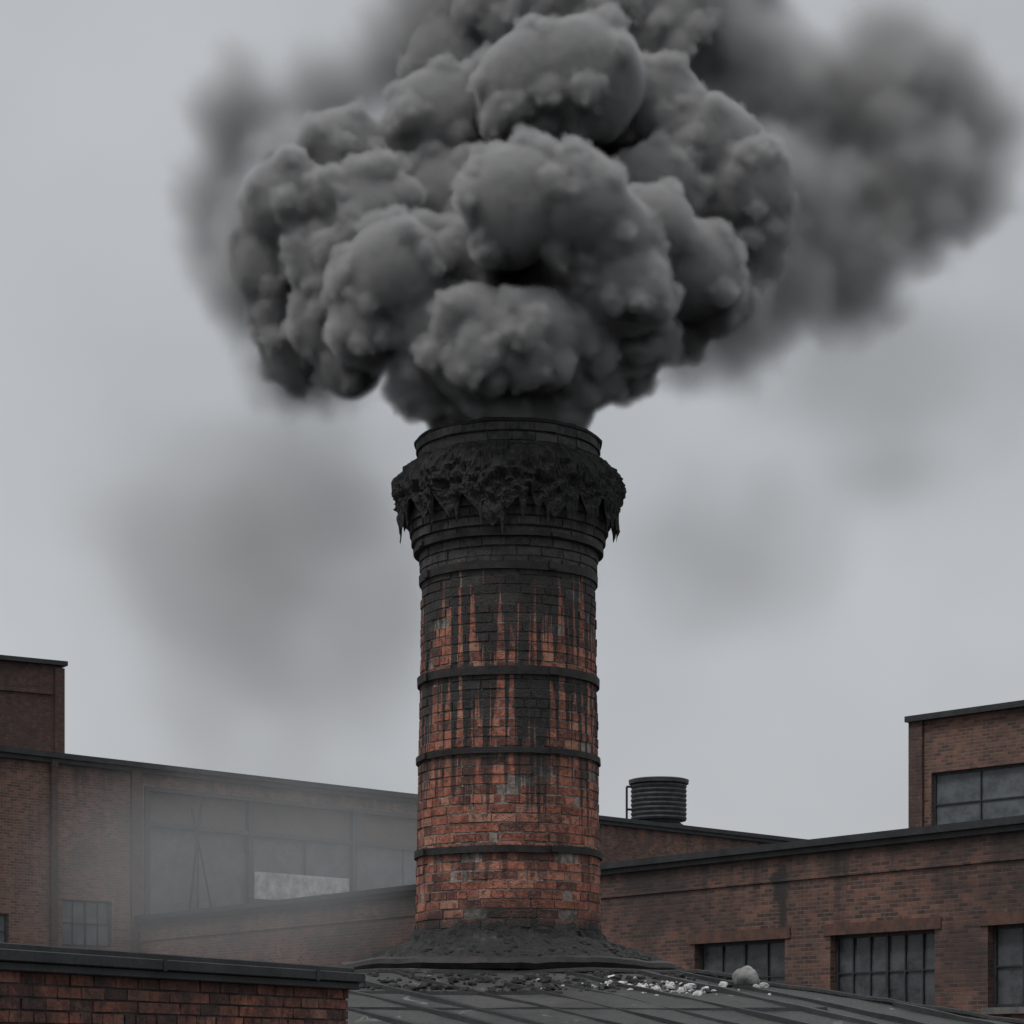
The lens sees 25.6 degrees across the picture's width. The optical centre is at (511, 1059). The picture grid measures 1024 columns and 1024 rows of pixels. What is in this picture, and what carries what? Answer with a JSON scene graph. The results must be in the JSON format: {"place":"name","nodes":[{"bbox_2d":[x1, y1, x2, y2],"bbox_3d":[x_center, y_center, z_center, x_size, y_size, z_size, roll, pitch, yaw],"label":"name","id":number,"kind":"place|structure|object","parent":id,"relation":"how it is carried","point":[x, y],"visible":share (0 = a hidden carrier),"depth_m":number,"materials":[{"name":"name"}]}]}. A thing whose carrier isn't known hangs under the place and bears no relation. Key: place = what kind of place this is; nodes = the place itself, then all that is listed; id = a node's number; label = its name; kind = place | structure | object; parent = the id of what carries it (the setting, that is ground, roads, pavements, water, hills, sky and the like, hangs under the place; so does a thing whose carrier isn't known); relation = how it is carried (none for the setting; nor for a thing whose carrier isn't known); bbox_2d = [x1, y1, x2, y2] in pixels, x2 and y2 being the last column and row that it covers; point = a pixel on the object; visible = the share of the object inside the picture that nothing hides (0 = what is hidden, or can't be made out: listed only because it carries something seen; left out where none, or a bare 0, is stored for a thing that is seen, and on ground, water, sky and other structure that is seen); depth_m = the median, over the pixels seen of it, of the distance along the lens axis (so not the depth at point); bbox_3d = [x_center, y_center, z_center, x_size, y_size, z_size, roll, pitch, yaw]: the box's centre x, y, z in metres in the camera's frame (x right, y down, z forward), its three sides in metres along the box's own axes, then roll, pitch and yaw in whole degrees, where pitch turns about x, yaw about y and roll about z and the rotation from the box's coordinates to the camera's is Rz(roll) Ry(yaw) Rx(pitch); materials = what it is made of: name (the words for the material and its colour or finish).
{"place":"outdoors","nodes":[
{"label":"outdoors","id":0,"kind":"place"},
{"bbox_2d":[0,746,807,951],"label":"brick factory hall","id":1,"kind":"structure","parent":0,"point":[100,853],"depth_m":80.48,"materials":[{"name":"brown brick"}]},
{"bbox_2d":[626,776,688,834],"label":"water tank","id":2,"kind":"object","parent":1,"relation":"on","point":[662,799],"visible":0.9,"depth_m":100.15,"materials":[{"name":"metal"}]},
{"bbox_2d":[0,0,1023,838],"label":"sky","id":3,"kind":"structure","parent":0,"point":[769,254],"materials":[{"name":"grey"}]},
{"label":"ground","id":4,"kind":"structure","parent":0,"visible":0},
{"bbox_2d":[0,655,67,752],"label":"brick tower block","id":5,"kind":"structure","parent":4,"relation":"on","point":[32,703],"depth_m":90.73,"materials":[{"name":"brown brick"}]},
{"bbox_2d":[0,971,345,1023],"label":"brick wall","id":6,"kind":"structure","parent":4,"relation":"on","point":[79,999],"depth_m":14.60,"materials":[{"name":"brown brick"}]},
{"bbox_2d":[0,971,348,1023],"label":"brick courses","id":7,"kind":"object","parent":6,"relation":"attached to","point":[56,992],"visible":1,"depth_m":14.63,"materials":[{"name":"brown brick"}]},
{"bbox_2d":[0,942,364,989],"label":"coping","id":8,"kind":"object","parent":6,"relation":"on","point":[16,957],"visible":0.91,"depth_m":14.65,"materials":[{"name":"black metal"}]},
{"bbox_2d":[158,959,319,980],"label":"coping joints","id":9,"kind":"object","parent":8,"relation":"attached to","point":[165,964],"visible":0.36,"depth_m":14.58,"materials":[{"name":"black metal"}]},
{"bbox_2d":[134,815,1023,1018],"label":"brick warehouse","id":10,"kind":"structure","parent":4,"relation":"on","point":[933,915],"depth_m":51.74,"materials":[{"name":"brown brick"}]},
{"bbox_2d":[904,700,1023,827],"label":"brick rooftop block","id":11,"kind":"structure","parent":10,"relation":"on","point":[965,764],"depth_m":60.76,"materials":[{"name":"brown brick"}]},
{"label":"walls","id":12,"kind":"object","parent":4,"relation":"on","visible":0},
{"bbox_2d":[346,973,1012,1023],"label":"roof felt","id":13,"kind":"object","parent":12,"relation":"on","point":[550,1016],"visible":0.34,"depth_m":21.70,"materials":[{"name":"grey"}]},
{"bbox_2d":[339,417,676,969],"bbox_3d":[-0.016,-3.463,25.015,4.030,6.800,4.034,0,0,0],"label":"brick chimney","id":14,"kind":"object","parent":13,"relation":"on","point":[508,523],"visible":0.86,"depth_m":24.09,"materials":[{"name":"brick"}]},
{"bbox_2d":[359,937,731,992],"bbox_3d":[-0.303,-0.970,23.810,5.328,0.665,3.113,0,0,0],"label":"soot rubble","id":15,"kind":"object","parent":13,"relation":"on","point":[548,986],"visible":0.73,"depth_m":22.86,"materials":[{"name":"black stone"}]},
{"bbox_2d":[536,975,770,995],"bbox_3d":[1.401,-0.736,22.500,2.405,0.269,0.812,0,0,15],"label":"plaster debris","id":16,"kind":"object","parent":13,"relation":"on","point":[671,986],"visible":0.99,"depth_m":22.47,"materials":[{"name":"white stone"}]},
{"bbox_2d":[346,970,998,1023],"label":"felt laps","id":17,"kind":"object","parent":13,"relation":"on","point":[753,1012],"visible":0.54,"depth_m":21.57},
{"bbox_2d":[354,967,1023,1023],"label":"ridge cap","id":18,"kind":"object","parent":13,"relation":"on","point":[889,1001],"visible":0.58,"depth_m":22.97,"materials":[{"name":"black metal"}]},
{"bbox_2d":[732,965,759,985],"bbox_3d":[2.352,-0.831,22.618,0.274,0.246,0.256,0,0,0],"label":"rubble stone","id":19,"kind":"object","parent":13,"relation":"on","point":[747,975],"visible":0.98,"depth_m":22.52,"materials":[{"name":"grey stone"}]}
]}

